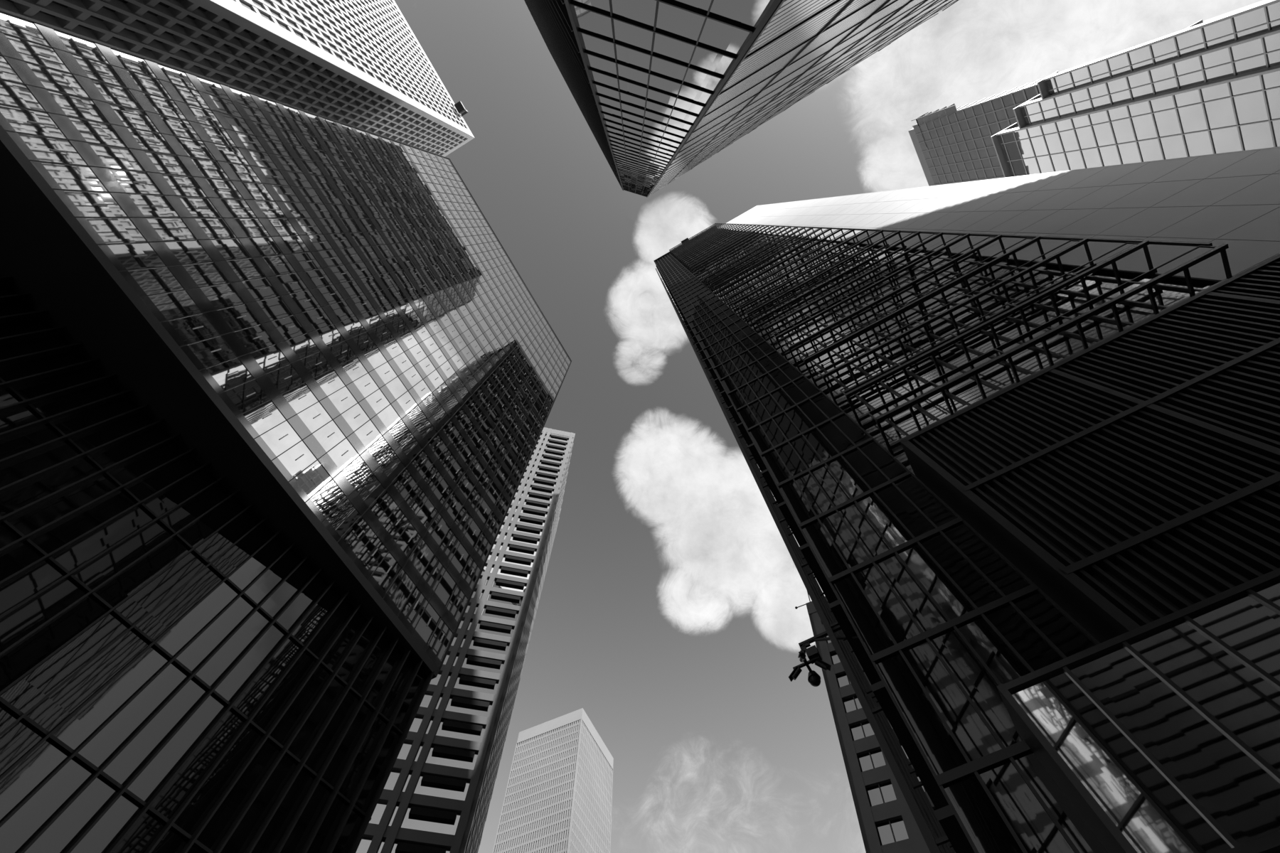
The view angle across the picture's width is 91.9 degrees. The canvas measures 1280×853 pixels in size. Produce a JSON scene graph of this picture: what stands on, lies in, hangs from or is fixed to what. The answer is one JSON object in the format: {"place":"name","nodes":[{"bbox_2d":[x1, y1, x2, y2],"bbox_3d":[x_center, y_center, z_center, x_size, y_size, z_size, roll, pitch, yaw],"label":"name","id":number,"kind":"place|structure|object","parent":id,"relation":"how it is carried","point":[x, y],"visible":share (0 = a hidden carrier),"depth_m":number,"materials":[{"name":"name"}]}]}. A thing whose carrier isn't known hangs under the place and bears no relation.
{"place":"outdoors","nodes":[
{"label":"outdoors","id":0,"kind":"place"},
{"bbox_2d":[0,283,427,852],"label":"glass facade","id":1,"kind":"structure","parent":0,"point":[23,825],"depth_m":27.34,"materials":[{"name":"black glass"}]},
{"bbox_2d":[0,275,434,852],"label":"window mullions","id":2,"kind":"object","parent":1,"relation":"attached to","point":[99,772],"visible":1,"depth_m":28.08,"materials":[{"name":"black metal"}]},
{"bbox_2d":[0,7,571,670],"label":"window frames","id":3,"kind":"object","parent":1,"relation":"on","point":[89,39],"visible":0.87,"depth_m":46.36,"materials":[{"name":"grey metal"}]},
{"bbox_2d":[0,124,439,679],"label":"glass box soffit","id":4,"kind":"structure","parent":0,"point":[58,265],"depth_m":32.37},
{"bbox_2d":[0,12,570,661],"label":"glass facade","id":5,"kind":"structure","parent":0,"point":[343,517],"depth_m":45.57,"materials":[{"name":"grey glass"}]},
{"bbox_2d":[0,22,571,667],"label":"glass box spandrels","id":6,"kind":"object","parent":5,"relation":"attached to","point":[47,102],"visible":0.62,"depth_m":46.19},
{"bbox_2d":[13,24,568,642],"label":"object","id":7,"kind":"object","parent":5,"relation":"attached to","point":[309,299],"visible":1,"depth_m":46.43,"materials":[{"name":"grey glass"}]},
{"bbox_2d":[355,427,575,852],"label":"tower","id":8,"kind":"structure","parent":0,"point":[436,796],"depth_m":79.82,"materials":[{"name":"grey concrete"}]},
{"bbox_2d":[492,708,613,852],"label":"tower","id":9,"kind":"structure","parent":0,"point":[558,797],"depth_m":236.50,"materials":[{"name":"concrete"},{"name":"glass"}]},
{"bbox_2d":[524,0,622,189],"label":"skyscraper","id":10,"kind":"structure","parent":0,"point":[552,20],"depth_m":62.46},
{"bbox_2d":[570,0,772,196],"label":"glass facade","id":11,"kind":"structure","parent":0,"point":[688,25],"depth_m":30.36,"materials":[{"name":"grey glass"}]},
{"bbox_2d":[563,0,781,197],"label":"window frames","id":12,"kind":"structure","parent":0,"point":[768,13],"depth_m":33.20,"materials":[{"name":"black metal"}]},
{"bbox_2d":[648,0,957,196],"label":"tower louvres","id":13,"kind":"object","parent":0,"point":[789,14],"visible":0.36,"depth_m":44.25,"materials":[{"name":"grey metal"}]},
{"bbox_2d":[647,0,958,196],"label":"window frames","id":14,"kind":"structure","parent":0,"point":[744,57],"depth_m":55.20,"materials":[{"name":"black metal"}]},
{"bbox_2d":[393,0,1262,852],"label":"sky","id":15,"kind":"structure","parent":0,"point":[666,614],"materials":[{"name":"grey"}]},
{"bbox_2d":[913,78,1042,185],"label":"stepped tower","id":16,"kind":"structure","parent":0,"point":[1030,93],"depth_m":151.66,"materials":[{"name":"grey glass"}]},
{"bbox_2d":[908,6,1279,186],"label":"stepped tower frames","id":17,"kind":"structure","parent":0,"point":[939,114],"depth_m":106.74,"materials":[{"name":"black metal"}]},
{"bbox_2d":[998,0,1279,176],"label":"glass facade","id":18,"kind":"structure","parent":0,"point":[1250,108],"depth_m":83.95,"materials":[{"name":"grey glass"}]},
{"bbox_3d":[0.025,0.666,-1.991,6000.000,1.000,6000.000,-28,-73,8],"label":"ground","id":19,"kind":"structure","parent":0,"visible":0},
{"bbox_2d":[0,0,474,157],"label":"white tower lattice","id":20,"kind":"object","parent":19,"relation":"on","point":[398,116],"visible":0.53,"depth_m":81.07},
{"bbox_2d":[5,0,465,127],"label":"windows","id":21,"kind":"structure","parent":20,"relation":"attached to","point":[263,15],"depth_m":91.97,"materials":[{"name":"black glass"}]},
{"bbox_2d":[674,231,1209,475],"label":"tower glazing","id":22,"kind":"structure","parent":19,"relation":"on","point":[999,375],"depth_m":33.73,"materials":[{"name":"black glass"}]},
{"bbox_2d":[453,100,689,245],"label":"roof clutter","id":23,"kind":"object","parent":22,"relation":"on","point":[459,107],"visible":0.33,"depth_m":152.32,"materials":[{"name":"grey metal"}]},
{"bbox_2d":[653,225,716,265],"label":"roof parapet","id":24,"kind":"structure","parent":22,"relation":"on","point":[663,256],"depth_m":182.81,"materials":[{"name":"grey metal"}]},
{"bbox_2d":[655,265,974,852],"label":"tower side risers","id":25,"kind":"object","parent":22,"relation":"attached to","point":[940,828],"visible":0.91,"depth_m":22.48,"materials":[{"name":"grey metal"}]},
{"bbox_2d":[787,625,858,686],"bbox_3d":[6.461,7.925,22.125,2.874,1.820,1.560,-28,-73,8],"label":"cctv cluster","id":26,"kind":"object","parent":22,"relation":"attached to","point":[813,654],"visible":0.95,"depth_m":21.87,"materials":[{"name":"grey metal"}]},
{"bbox_2d":[655,253,1107,852],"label":"glass facade","id":27,"kind":"structure","parent":22,"relation":"attached to","point":[1028,818],"depth_m":18.40,"materials":[{"name":"black glass"}]},
{"bbox_2d":[654,253,1100,852],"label":"window frames","id":28,"kind":"structure","parent":27,"relation":"attached to","point":[975,767],"depth_m":19.50,"materials":[{"name":"grey metal"}]},
{"bbox_2d":[674,229,1203,435],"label":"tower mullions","id":29,"kind":"object","parent":22,"relation":"attached to","point":[1032,347],"visible":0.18,"depth_m":35.25,"materials":[{"name":"grey metal"}]},
{"bbox_2d":[676,231,1215,455],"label":"tower spandrels","id":30,"kind":"object","parent":22,"relation":"attached to","point":[898,449],"visible":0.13,"depth_m":43.09,"materials":[{"name":"black metal"}]},
{"bbox_2d":[669,223,1233,455],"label":"tower walkways","id":31,"kind":"structure","parent":22,"relation":"attached to","point":[744,236],"depth_m":40.30,"materials":[{"name":"grey metal"}]},
{"bbox_2d":[727,229,1219,284],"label":"tower backing","id":32,"kind":"object","parent":19,"relation":"on","point":[1170,278],"visible":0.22,"depth_m":32.93,"materials":[{"name":"black"}]},
{"bbox_2d":[719,146,1279,281],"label":"tower panels","id":33,"kind":"object","parent":19,"relation":"on","point":[1232,200],"visible":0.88,"depth_m":40.41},
{"bbox_2d":[920,407,1278,622],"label":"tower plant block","id":34,"kind":"structure","parent":19,"relation":"on","point":[1116,593],"depth_m":17.01,"materials":[{"name":"black"}]},
{"bbox_2d":[899,253,1279,643],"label":"tower plant frames","id":35,"kind":"structure","parent":34,"relation":"attached to","point":[1094,614],"depth_m":18.88,"materials":[{"name":"grey metal"}]},
{"bbox_2d":[912,260,1279,626],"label":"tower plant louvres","id":36,"kind":"object","parent":34,"relation":"attached to","point":[1180,467],"visible":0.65,"depth_m":18.22,"materials":[{"name":"black metal"}]},
{"bbox_2d":[990,0,1279,177],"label":"tower returns","id":37,"kind":"object","parent":19,"relation":"on","point":[1044,94],"visible":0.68,"depth_m":86.44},
{"bbox_2d":[996,568,1279,852],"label":"window frames","id":38,"kind":"structure","parent":19,"relation":"on","point":[1108,834],"depth_m":11.86,"materials":[{"name":"grey metal"}]},
{"bbox_2d":[1009,579,1279,852],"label":"glass windows","id":39,"kind":"structure","parent":19,"relation":"on","point":[1230,786],"depth_m":11.14,"materials":[{"name":"black glass"}]},
{"bbox_3d":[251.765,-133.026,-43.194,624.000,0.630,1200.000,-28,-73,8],"label":"pavement","id":40,"kind":"structure","parent":0,"visible":0},
{"bbox_2d":[795,591,955,852],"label":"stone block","id":41,"kind":"structure","parent":40,"relation":"on","point":[887,823],"depth_m":64.70,"materials":[{"name":"grey stone"}]}
]}

